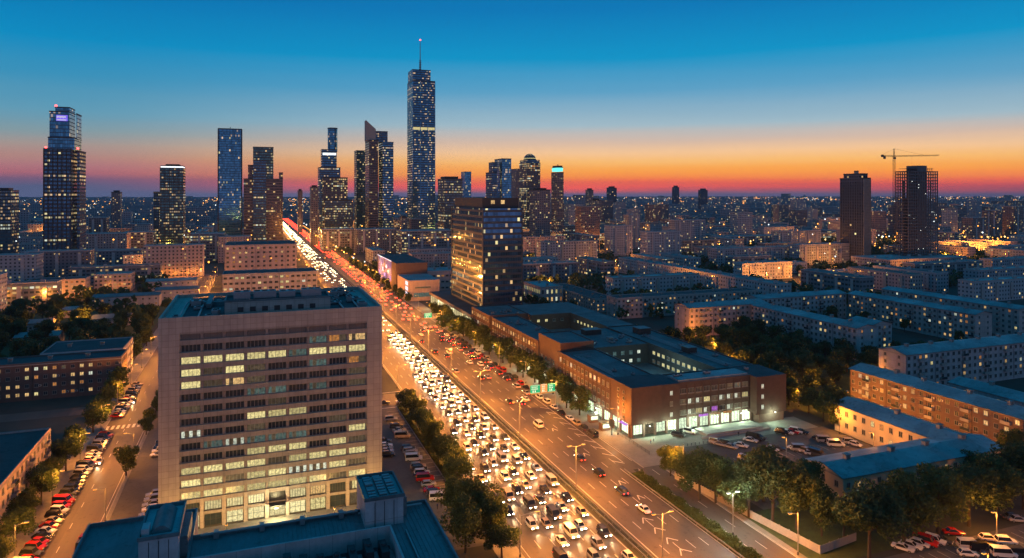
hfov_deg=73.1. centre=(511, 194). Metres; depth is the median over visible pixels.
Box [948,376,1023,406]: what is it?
annex
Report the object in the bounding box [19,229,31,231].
apartment block
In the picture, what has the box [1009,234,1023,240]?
apartment block
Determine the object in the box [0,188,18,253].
dark slab tower
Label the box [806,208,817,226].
apartment block
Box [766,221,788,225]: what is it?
apartment block
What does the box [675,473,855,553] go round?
concrete fence
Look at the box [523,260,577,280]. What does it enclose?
apartment block
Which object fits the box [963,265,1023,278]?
apartment block
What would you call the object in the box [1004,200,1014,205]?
apartment block
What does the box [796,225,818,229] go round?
apartment block
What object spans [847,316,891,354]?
narrow apartment block
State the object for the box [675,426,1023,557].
car park
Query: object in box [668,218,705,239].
apartment block
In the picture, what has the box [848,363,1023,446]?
brown apartment block
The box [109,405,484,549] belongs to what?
parking lot
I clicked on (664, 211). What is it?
apartment block
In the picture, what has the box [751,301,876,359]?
pale apartment wing
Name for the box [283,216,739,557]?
highway
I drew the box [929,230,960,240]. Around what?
apartment block
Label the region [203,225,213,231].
apartment block
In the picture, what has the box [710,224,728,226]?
apartment block
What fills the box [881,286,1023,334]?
apartment block
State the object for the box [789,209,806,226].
apartment block
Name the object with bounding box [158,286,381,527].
office building
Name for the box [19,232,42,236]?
apartment block
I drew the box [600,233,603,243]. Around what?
apartment block
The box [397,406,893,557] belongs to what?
lawn
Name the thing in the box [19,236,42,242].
apartment block
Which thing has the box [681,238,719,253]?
apartment block
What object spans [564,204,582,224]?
apartment block
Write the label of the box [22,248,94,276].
apartment block
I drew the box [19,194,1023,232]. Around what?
city blocks
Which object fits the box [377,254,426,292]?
mall building
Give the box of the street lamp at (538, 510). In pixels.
[519,509,539,557]
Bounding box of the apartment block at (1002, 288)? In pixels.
[958,276,1023,300]
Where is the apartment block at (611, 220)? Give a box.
[605,219,622,224]
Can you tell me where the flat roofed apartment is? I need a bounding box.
[0,427,50,534]
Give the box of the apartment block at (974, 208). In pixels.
[967,200,981,216]
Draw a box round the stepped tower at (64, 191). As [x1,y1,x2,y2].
[43,105,85,249]
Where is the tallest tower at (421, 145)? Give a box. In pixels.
[407,39,434,228]
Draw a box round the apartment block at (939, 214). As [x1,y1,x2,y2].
[938,206,949,223]
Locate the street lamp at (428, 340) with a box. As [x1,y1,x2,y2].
[423,329,433,354]
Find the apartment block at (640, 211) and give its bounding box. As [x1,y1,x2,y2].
[632,208,641,219]
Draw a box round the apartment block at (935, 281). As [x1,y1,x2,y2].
[872,265,948,291]
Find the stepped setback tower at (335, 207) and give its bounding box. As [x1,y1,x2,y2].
[318,127,351,242]
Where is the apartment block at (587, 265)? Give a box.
[576,256,614,276]
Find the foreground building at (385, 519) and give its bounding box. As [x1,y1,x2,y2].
[71,470,458,557]
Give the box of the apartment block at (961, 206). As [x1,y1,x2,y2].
[952,205,966,216]
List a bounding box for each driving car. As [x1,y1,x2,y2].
[95,457,103,464]
[415,356,420,361]
[427,388,433,394]
[428,378,434,385]
[429,370,435,377]
[432,394,438,400]
[438,402,444,408]
[442,384,448,390]
[443,375,449,382]
[445,408,451,415]
[447,398,454,406]
[449,427,456,433]
[453,408,460,413]
[453,418,460,425]
[454,396,460,403]
[461,416,467,421]
[462,404,469,411]
[462,429,469,435]
[462,442,471,450]
[468,423,475,429]
[470,439,478,445]
[471,404,478,409]
[472,415,478,421]
[476,430,484,438]
[476,474,486,481]
[478,446,487,456]
[479,422,487,430]
[480,412,488,419]
[480,462,489,472]
[482,358,488,364]
[486,443,494,449]
[488,458,497,466]
[489,434,497,440]
[490,422,497,429]
[496,450,507,462]
[500,433,508,439]
[500,444,508,451]
[500,470,510,480]
[502,486,514,501]
[504,503,513,516]
[508,466,517,474]
[509,442,518,449]
[511,454,521,464]
[511,483,522,494]
[513,383,520,387]
[519,452,529,459]
[520,480,530,488]
[522,494,536,509]
[525,470,535,479]
[525,516,537,530]
[531,462,541,470]
[533,419,543,427]
[534,493,545,503]
[539,484,550,493]
[540,517,552,528]
[545,472,558,486]
[546,504,560,520]
[552,546,567,557]
[554,534,568,546]
[555,501,567,511]
[561,491,572,501]
[563,521,579,539]
[573,519,586,530]
[574,454,585,461]
[576,505,588,516]
[586,547,599,557]
[590,534,605,549]
[592,467,604,476]
[596,523,611,537]
[615,485,628,495]
[621,549,634,557]
[636,504,650,513]
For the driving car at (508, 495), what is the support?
on the highway
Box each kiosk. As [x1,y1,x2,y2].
[586,412,599,422]
[598,419,610,430]
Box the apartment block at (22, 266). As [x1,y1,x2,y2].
[0,252,43,280]
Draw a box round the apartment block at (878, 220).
[871,210,885,240]
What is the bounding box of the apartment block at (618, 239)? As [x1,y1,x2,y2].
[604,224,632,255]
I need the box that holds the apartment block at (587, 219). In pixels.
[575,206,599,248]
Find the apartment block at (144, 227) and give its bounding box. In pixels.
[136,225,152,230]
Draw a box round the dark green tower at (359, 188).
[354,150,364,227]
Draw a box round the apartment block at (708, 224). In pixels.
[705,223,728,227]
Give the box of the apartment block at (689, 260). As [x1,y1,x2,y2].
[659,252,700,266]
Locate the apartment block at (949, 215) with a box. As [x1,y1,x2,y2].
[941,207,957,231]
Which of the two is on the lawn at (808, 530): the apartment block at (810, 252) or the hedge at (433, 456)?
the hedge at (433, 456)
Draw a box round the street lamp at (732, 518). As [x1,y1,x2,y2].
[726,490,739,534]
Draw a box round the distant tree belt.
[11,221,997,353]
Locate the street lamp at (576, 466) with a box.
[567,443,584,491]
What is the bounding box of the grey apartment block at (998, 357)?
[878,331,1023,385]
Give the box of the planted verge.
[0,300,849,557]
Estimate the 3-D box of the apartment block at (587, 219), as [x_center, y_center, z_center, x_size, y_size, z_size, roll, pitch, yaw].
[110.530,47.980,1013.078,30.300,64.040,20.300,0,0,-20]
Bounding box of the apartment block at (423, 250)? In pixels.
[407,247,450,254]
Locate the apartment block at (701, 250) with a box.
[694,244,746,258]
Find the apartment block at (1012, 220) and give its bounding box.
[1002,205,1023,238]
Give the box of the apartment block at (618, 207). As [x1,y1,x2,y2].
[613,202,625,219]
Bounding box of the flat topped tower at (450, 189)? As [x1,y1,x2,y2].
[438,176,462,228]
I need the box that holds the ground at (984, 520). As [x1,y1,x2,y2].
[0,196,1023,557]
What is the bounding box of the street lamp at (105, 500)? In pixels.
[93,488,105,520]
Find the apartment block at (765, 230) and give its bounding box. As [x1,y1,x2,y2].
[758,226,793,233]
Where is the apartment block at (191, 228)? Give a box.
[185,225,196,232]
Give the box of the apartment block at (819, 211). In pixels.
[810,207,821,216]
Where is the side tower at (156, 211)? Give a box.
[153,192,159,243]
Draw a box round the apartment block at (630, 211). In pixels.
[622,208,638,219]
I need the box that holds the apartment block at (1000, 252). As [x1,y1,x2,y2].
[985,247,1023,257]
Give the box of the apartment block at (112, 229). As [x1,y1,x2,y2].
[109,227,131,231]
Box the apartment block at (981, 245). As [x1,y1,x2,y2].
[945,239,993,250]
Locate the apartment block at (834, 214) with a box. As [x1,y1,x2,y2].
[829,213,839,216]
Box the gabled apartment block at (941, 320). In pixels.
[847,290,991,338]
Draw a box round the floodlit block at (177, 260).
[143,243,203,277]
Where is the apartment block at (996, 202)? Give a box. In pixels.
[991,201,1002,203]
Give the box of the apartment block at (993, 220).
[986,210,1001,239]
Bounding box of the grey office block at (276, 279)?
[222,267,316,296]
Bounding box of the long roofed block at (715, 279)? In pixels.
[618,257,791,293]
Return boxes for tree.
[0,315,11,324]
[0,505,38,547]
[0,534,17,557]
[2,306,18,317]
[4,321,25,341]
[5,485,41,515]
[9,337,32,356]
[12,349,23,356]
[13,318,27,331]
[14,309,34,318]
[19,341,44,355]
[23,330,44,341]
[25,462,59,504]
[33,321,57,341]
[35,303,48,318]
[38,456,66,477]
[40,335,60,345]
[44,304,58,317]
[46,299,53,310]
[50,435,83,470]
[51,308,67,323]
[53,303,65,308]
[58,320,78,340]
[63,423,88,455]
[68,309,80,321]
[68,327,92,338]
[72,300,82,305]
[72,317,91,328]
[72,335,86,339]
[75,305,94,318]
[81,319,98,337]
[81,404,111,432]
[83,296,91,304]
[86,395,114,412]
[91,321,109,335]
[93,330,110,338]
[94,302,111,313]
[95,385,117,405]
[98,317,110,322]
[103,377,124,399]
[108,366,130,394]
[109,305,123,313]
[112,309,128,324]
[113,444,140,475]
[114,316,126,328]
[115,330,130,337]
[125,305,134,312]
[127,333,143,360]
[128,317,148,333]
[129,309,141,322]
[137,416,153,434]
[138,325,154,345]
[140,312,153,326]
[142,407,157,422]
[143,303,159,324]
[150,396,157,411]
[161,297,170,307]
[374,274,380,282]
[383,283,391,289]
[392,284,397,291]
[395,388,408,411]
[397,287,405,299]
[400,389,418,412]
[404,292,411,301]
[405,397,427,423]
[407,406,431,422]
[417,411,436,427]
[418,417,435,441]
[421,420,443,447]
[429,301,437,313]
[429,433,443,459]
[434,475,459,512]
[435,305,441,315]
[435,433,459,460]
[438,303,449,314]
[439,491,483,552]
[441,447,468,462]
[442,454,474,480]
[443,308,454,323]
[447,474,504,535]
[451,316,458,333]
[456,315,467,336]
[463,318,476,339]
[467,324,476,339]
[471,326,482,346]
[473,324,490,350]
[475,491,508,539]
[481,333,496,354]
[483,521,521,557]
[494,337,512,362]
[502,344,514,367]
[508,347,524,371]
[512,349,531,377]
[525,352,544,382]
[529,294,538,303]
[531,360,547,384]
[536,296,546,303]
[544,367,557,393]
[550,372,573,400]
[554,383,576,407]
[569,299,577,304]
[569,385,591,414]
[656,444,682,475]
[658,326,676,336]
[666,453,695,481]
[672,446,725,500]
[673,328,682,339]
[682,326,690,336]
[684,328,696,341]
[689,337,703,346]
[694,326,709,341]
[696,324,712,334]
[699,453,734,502]
[701,340,708,347]
[708,335,716,345]
[711,347,729,355]
[712,337,725,348]
[713,326,724,340]
[716,477,749,517]
[720,325,737,339]
[720,342,732,355]
[724,326,742,351]
[724,339,734,353]
[730,320,740,328]
[731,345,754,362]
[731,456,775,517]
[733,443,778,501]
[736,357,748,362]
[739,317,752,328]
[743,346,754,363]
[744,446,810,521]
[749,342,775,358]
[752,319,766,333]
[753,357,769,367]
[758,350,778,368]
[764,325,785,342]
[770,362,788,370]
[771,351,790,366]
[773,464,821,528]
[777,366,799,385]
[786,377,800,405]
[791,331,806,343]
[791,347,814,372]
[791,354,815,377]
[794,457,829,508]
[798,387,817,412]
[799,374,817,397]
[800,363,822,386]
[804,485,840,536]
[808,342,823,355]
[812,352,831,371]
[813,390,833,421]
[817,340,831,357]
[819,377,840,388]
[820,384,840,394]
[821,397,845,428]
[822,307,837,316]
[822,360,845,381]
[825,499,866,536]
[826,305,838,317]
[826,349,845,361]
[830,478,912,557]
[833,388,851,399]
[834,337,853,347]
[835,344,858,371]
[836,359,847,380]
[846,359,865,367]
[856,351,867,361]
[859,311,870,317]
[860,345,879,359]
[863,348,878,365]
[879,468,947,542]
[890,340,901,345]
[899,318,910,331]
[913,461,970,533]
[947,461,1002,526]
[954,330,964,339]
[960,449,996,466]
[975,452,1023,517]
[986,441,1023,508]
[996,428,1023,447]
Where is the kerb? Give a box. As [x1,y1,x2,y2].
[103,274,799,557]
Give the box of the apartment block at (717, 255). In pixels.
[709,244,788,266]
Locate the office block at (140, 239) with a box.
[125,230,155,248]
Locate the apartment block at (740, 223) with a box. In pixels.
[729,212,752,234]
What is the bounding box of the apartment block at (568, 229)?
[564,225,574,240]
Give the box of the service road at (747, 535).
[379,284,797,557]
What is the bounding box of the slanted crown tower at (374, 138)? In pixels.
[365,120,393,227]
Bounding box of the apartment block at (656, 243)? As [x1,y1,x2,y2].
[640,230,681,255]
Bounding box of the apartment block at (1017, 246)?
[989,243,1023,249]
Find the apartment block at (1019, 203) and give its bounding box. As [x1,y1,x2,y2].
[1016,200,1023,205]
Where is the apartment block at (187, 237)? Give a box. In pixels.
[185,232,191,242]
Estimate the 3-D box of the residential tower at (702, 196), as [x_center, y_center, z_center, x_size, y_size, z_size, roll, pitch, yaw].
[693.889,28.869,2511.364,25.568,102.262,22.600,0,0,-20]
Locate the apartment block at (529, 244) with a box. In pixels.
[523,235,565,256]
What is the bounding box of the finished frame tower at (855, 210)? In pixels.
[840,171,870,260]
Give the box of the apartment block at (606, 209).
[601,200,612,221]
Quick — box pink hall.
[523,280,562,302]
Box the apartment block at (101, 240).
[86,232,130,248]
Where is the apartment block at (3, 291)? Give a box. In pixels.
[0,272,7,310]
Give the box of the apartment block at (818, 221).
[813,218,839,228]
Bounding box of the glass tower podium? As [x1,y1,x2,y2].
[429,291,526,317]
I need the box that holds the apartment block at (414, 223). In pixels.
[409,218,420,228]
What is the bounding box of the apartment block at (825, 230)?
[819,229,835,231]
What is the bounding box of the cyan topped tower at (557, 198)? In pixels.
[551,164,563,235]
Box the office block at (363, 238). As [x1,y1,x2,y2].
[353,227,395,253]
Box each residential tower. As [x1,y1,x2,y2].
[111,190,121,227]
[297,189,302,232]
[310,185,318,245]
[399,215,407,229]
[529,188,550,235]
[585,188,592,205]
[591,198,600,224]
[607,186,616,201]
[672,186,678,203]
[698,188,707,208]
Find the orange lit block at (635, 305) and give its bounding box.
[606,287,758,318]
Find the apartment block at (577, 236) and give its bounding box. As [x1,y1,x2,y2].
[569,232,598,253]
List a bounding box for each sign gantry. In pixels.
[422,311,441,318]
[530,381,558,404]
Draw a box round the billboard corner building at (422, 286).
[398,273,439,300]
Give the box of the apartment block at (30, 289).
[7,279,61,304]
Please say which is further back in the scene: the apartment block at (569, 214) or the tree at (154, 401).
the apartment block at (569, 214)
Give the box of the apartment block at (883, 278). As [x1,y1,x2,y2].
[848,266,922,290]
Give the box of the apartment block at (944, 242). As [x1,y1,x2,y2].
[927,239,968,245]
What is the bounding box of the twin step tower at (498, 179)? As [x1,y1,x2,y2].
[486,158,510,197]
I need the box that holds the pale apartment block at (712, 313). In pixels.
[674,298,767,335]
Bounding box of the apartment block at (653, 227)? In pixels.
[646,223,667,230]
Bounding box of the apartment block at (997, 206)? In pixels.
[991,204,1004,209]
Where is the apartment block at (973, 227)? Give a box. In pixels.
[961,217,985,239]
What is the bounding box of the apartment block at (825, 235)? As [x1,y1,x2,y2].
[821,232,835,242]
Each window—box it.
[25,433,50,487]
[144,247,157,262]
[181,344,200,352]
[181,356,200,364]
[181,369,200,376]
[181,381,200,389]
[181,393,200,401]
[181,405,200,413]
[181,418,200,426]
[181,430,200,438]
[181,442,200,450]
[181,454,200,463]
[181,467,200,475]
[181,479,200,487]
[181,491,200,499]
[185,502,199,511]
[203,343,222,350]
[203,355,222,362]
[203,367,222,374]
[203,379,222,387]
[203,391,222,399]
[203,403,222,411]
[203,415,222,423]
[203,428,222,435]
[203,440,222,448]
[203,452,222,460]
[203,464,222,472]
[203,476,222,484]
[203,488,222,496]
[204,499,221,510]
[204,512,221,526]
[225,341,243,349]
[225,353,243,361]
[225,365,243,373]
[225,377,243,385]
[225,389,243,397]
[225,401,243,409]
[225,413,243,421]
[225,425,243,433]
[225,437,244,445]
[225,449,244,457]
[225,461,244,469]
[225,473,244,481]
[225,485,243,493]
[226,496,243,507]
[227,509,243,522]
[247,340,265,347]
[247,352,265,359]
[247,363,265,371]
[247,375,265,383]
[247,387,265,395]
[247,399,265,407]
[247,411,265,419]
[247,423,265,431]
[247,435,265,443]
[247,447,265,454]
[247,458,265,466]
[247,470,265,478]
[247,482,265,490]
[248,493,264,503]
[248,506,264,519]
[268,338,285,345]
[268,350,285,357]
[268,362,286,369]
[268,374,285,381]
[268,385,285,393]
[268,397,286,405]
[268,409,285,416]
[268,421,285,428]
[268,432,285,440]
[268,444,286,452]
[268,456,285,464]
[268,468,285,476]
[268,479,285,487]
[269,490,285,500]
[269,506,284,516]
[289,337,306,344]
[289,349,306,356]
[289,360,306,367]
[289,372,306,379]
[289,383,306,391]
[289,395,306,402]
[289,407,306,414]
[289,418,306,426]
[289,430,306,438]
[289,442,306,449]
[289,453,306,461]
[289,465,306,473]
[289,477,306,484]
[290,487,305,497]
[290,499,305,513]
[309,333,365,510]
[309,336,326,342]
[309,347,326,354]
[309,359,326,366]
[309,370,326,377]
[309,382,326,389]
[309,393,326,400]
[309,405,326,412]
[309,416,326,424]
[309,428,326,435]
[309,439,326,447]
[472,310,669,369]
[680,388,686,393]
[680,399,685,404]
[680,409,686,415]
[688,387,694,392]
[688,398,693,403]
[688,408,694,414]
[696,386,702,392]
[696,397,701,402]
[696,407,702,413]
[704,386,709,391]
[704,396,709,401]
[704,406,709,412]
[711,385,717,390]
[711,395,717,400]
[711,405,717,411]
[714,292,757,300]
[719,384,724,389]
[719,394,724,399]
[719,404,725,410]
[727,383,732,388]
[727,393,732,398]
[727,403,732,409]
[734,382,739,387]
[734,392,740,397]
[734,403,740,408]
[742,381,747,386]
[742,391,747,396]
[742,402,747,407]
[752,307,775,332]
[828,295,844,315]
[849,295,883,319]
[883,290,916,298]
[1005,344,1021,376]
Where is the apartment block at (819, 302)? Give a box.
[744,289,846,318]
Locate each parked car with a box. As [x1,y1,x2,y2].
[13,556,31,557]
[18,546,43,556]
[22,554,38,557]
[23,540,47,549]
[30,531,54,538]
[31,536,50,543]
[34,526,57,533]
[38,521,60,528]
[41,516,64,522]
[44,509,66,517]
[49,504,69,512]
[50,500,71,507]
[51,494,75,503]
[58,487,78,494]
[63,483,82,490]
[68,477,86,482]
[69,473,87,478]
[70,481,84,485]
[72,468,90,475]
[75,465,92,470]
[76,459,96,467]
[83,456,96,460]
[84,453,100,457]
[85,450,102,454]
[86,444,105,451]
[92,439,108,445]
[94,434,110,439]
[98,431,113,436]
[110,413,124,417]
[111,410,125,414]
[113,408,126,411]
[114,405,128,409]
[118,398,132,403]
[125,390,138,395]
[127,387,139,391]
[130,382,142,385]
[141,503,157,511]
[142,499,157,506]
[144,493,157,502]
[145,488,157,497]
[150,451,157,456]
[382,437,391,442]
[382,444,392,448]
[382,447,393,451]
[382,450,394,457]
[384,415,397,421]
[389,422,402,428]
[392,427,405,431]
[394,430,410,438]
[400,444,415,450]
[402,446,417,452]
[404,449,419,454]
[405,452,422,461]
[410,461,425,468]
[411,464,427,470]
[413,467,429,473]
[415,471,434,482]
[420,479,435,486]
[423,485,439,492]
[426,487,438,495]
[429,490,444,501]
[474,349,480,354]
[499,366,506,372]
[510,374,518,380]
[535,394,543,399]
[542,398,550,403]
[550,404,558,409]
[557,410,565,414]
[565,415,573,420]
[571,419,580,425]
[579,424,588,431]
[587,428,598,437]
[671,429,685,437]
[683,426,697,434]
[708,436,719,443]
[712,440,723,446]
[719,439,728,445]
[722,442,738,449]
[733,441,748,447]
[743,436,758,442]
[745,431,762,441]
[774,427,788,434]
[774,445,785,450]
[788,428,799,434]
[789,426,802,433]
[791,443,804,451]
[799,428,808,434]
[800,446,809,454]
[808,446,826,455]
[816,434,829,442]
[826,438,844,447]
[842,437,856,444]
[848,440,862,447]
[890,541,915,553]
[901,539,923,550]
[909,536,930,548]
[912,531,939,548]
[925,531,946,545]
[936,533,953,545]
[941,527,965,536]
[955,536,975,548]
[956,547,979,557]
[970,539,988,551]
[977,532,994,541]
[980,547,990,554]
[989,544,1018,557]
[994,534,1018,544]
[1000,512,1021,519]
[1003,544,1023,556]
[1007,514,1023,522]
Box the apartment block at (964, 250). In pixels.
[927,243,975,258]
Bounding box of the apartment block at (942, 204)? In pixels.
[934,202,946,212]
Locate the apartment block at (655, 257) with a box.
[631,253,674,262]
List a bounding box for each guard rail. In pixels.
[308,244,646,557]
[310,245,653,557]
[624,468,744,557]
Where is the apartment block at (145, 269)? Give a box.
[68,262,161,284]
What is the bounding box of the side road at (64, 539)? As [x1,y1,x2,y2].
[39,274,216,557]
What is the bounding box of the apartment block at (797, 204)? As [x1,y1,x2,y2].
[790,199,805,209]
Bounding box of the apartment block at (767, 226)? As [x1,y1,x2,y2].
[753,225,784,227]
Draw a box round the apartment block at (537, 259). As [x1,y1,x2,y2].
[523,256,557,261]
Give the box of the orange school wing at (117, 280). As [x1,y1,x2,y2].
[93,271,134,290]
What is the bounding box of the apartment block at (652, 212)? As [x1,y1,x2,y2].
[645,204,660,221]
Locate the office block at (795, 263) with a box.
[792,260,806,272]
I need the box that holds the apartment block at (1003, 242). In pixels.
[967,238,1017,244]
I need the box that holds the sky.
[0,0,1023,196]
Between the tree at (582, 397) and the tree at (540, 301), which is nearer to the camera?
the tree at (582, 397)
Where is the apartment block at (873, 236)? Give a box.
[836,229,876,246]
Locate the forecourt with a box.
[631,417,817,458]
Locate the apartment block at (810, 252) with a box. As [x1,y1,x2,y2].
[789,241,849,264]
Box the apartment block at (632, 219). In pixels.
[623,214,639,247]
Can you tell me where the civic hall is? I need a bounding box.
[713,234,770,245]
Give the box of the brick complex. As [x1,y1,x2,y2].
[471,302,785,438]
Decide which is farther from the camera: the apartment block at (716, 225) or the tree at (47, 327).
the apartment block at (716, 225)
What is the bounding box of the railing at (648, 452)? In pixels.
[582,409,649,454]
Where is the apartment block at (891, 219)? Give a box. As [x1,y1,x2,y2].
[888,204,901,236]
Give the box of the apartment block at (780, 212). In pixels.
[773,204,788,222]
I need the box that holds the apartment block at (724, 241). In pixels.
[708,235,743,245]
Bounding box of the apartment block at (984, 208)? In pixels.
[982,206,993,210]
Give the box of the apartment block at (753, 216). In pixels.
[727,215,766,222]
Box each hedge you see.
[398,406,448,477]
[633,469,762,557]
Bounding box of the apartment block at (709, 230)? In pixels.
[705,226,728,233]
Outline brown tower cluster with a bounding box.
[243,147,282,240]
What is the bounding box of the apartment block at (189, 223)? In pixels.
[185,222,194,224]
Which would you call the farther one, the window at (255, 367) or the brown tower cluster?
the brown tower cluster
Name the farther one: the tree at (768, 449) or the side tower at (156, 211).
the side tower at (156, 211)
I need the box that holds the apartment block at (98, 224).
[89,216,108,232]
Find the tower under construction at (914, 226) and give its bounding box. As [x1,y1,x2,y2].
[896,166,937,255]
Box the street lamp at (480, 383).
[474,369,486,402]
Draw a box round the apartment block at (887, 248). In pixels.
[883,245,936,253]
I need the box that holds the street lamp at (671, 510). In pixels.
[651,509,673,557]
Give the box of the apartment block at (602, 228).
[600,224,622,232]
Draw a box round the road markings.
[56,235,1023,557]
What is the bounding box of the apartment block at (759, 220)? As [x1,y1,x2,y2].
[753,216,767,223]
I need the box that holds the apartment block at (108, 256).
[95,248,142,264]
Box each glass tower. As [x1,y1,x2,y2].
[160,164,185,243]
[218,127,241,234]
[451,197,522,305]
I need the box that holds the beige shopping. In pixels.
[427,267,450,290]
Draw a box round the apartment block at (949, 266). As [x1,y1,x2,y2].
[902,259,982,276]
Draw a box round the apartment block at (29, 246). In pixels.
[19,242,42,252]
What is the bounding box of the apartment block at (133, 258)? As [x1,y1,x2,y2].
[123,254,142,263]
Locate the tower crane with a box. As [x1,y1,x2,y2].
[881,149,932,254]
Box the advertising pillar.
[609,417,614,434]
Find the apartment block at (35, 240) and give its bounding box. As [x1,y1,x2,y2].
[29,237,42,242]
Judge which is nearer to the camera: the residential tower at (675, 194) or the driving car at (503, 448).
the driving car at (503, 448)
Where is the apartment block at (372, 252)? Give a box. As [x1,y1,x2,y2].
[365,246,384,263]
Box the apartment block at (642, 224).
[610,221,664,230]
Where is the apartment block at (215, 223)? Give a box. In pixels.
[210,221,217,230]
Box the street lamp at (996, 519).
[991,511,996,533]
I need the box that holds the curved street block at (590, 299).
[559,283,606,312]
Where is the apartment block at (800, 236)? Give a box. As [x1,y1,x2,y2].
[771,229,820,243]
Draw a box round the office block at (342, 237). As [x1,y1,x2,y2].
[320,228,352,251]
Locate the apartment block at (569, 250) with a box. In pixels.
[536,239,597,260]
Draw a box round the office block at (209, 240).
[191,232,225,261]
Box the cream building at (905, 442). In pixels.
[803,396,1000,499]
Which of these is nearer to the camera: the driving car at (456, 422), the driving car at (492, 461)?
the driving car at (492, 461)
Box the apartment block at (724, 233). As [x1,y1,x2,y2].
[712,231,755,234]
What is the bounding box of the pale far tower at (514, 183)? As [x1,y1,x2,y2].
[511,169,518,207]
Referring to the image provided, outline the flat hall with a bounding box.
[851,254,967,266]
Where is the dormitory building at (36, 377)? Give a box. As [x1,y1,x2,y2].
[0,349,127,402]
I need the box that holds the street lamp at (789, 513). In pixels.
[788,512,798,554]
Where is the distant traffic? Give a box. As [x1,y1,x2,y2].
[283,218,437,330]
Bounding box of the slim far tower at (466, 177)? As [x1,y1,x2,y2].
[461,172,470,197]
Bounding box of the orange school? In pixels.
[26,276,89,297]
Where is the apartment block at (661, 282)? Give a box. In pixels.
[605,272,699,294]
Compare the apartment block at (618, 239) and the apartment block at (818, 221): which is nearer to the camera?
the apartment block at (618, 239)
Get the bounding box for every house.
[13,330,64,341]
[25,318,55,331]
[49,306,79,317]
[91,313,130,324]
[92,291,161,307]
[145,277,197,290]
[154,285,200,299]
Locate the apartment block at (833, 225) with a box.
[822,220,839,229]
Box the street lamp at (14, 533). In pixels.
[14,520,28,556]
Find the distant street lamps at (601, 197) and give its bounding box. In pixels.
[24,196,1019,269]
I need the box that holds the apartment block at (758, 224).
[753,223,786,225]
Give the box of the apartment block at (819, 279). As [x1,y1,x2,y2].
[801,268,873,292]
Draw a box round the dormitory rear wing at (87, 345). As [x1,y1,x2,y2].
[40,337,133,375]
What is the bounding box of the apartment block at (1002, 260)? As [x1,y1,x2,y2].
[979,256,1023,266]
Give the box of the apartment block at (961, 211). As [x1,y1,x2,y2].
[946,206,965,231]
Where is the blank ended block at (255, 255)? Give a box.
[225,240,296,270]
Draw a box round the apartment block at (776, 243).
[757,241,796,245]
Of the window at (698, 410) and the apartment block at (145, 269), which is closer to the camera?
the window at (698, 410)
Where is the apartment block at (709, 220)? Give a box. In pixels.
[686,216,714,223]
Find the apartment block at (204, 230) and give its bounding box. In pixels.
[197,228,209,231]
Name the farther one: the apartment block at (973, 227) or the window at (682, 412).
the apartment block at (973, 227)
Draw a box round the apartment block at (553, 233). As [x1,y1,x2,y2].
[523,230,561,235]
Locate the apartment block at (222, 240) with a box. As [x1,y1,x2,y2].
[218,234,250,262]
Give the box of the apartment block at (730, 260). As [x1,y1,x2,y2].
[725,253,771,271]
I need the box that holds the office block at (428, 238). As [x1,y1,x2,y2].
[396,229,450,253]
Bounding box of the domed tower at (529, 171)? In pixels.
[519,154,539,228]
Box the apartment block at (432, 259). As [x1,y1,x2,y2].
[409,251,450,266]
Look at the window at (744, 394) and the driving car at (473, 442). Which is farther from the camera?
the window at (744, 394)
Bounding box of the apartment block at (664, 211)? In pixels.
[661,204,668,218]
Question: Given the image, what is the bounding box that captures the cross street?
[0,266,604,430]
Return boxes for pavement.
[3,274,806,557]
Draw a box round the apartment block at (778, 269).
[733,260,791,278]
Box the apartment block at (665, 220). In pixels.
[660,218,672,222]
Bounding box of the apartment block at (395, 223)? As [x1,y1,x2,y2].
[378,220,398,227]
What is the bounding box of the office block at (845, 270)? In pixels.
[798,268,847,276]

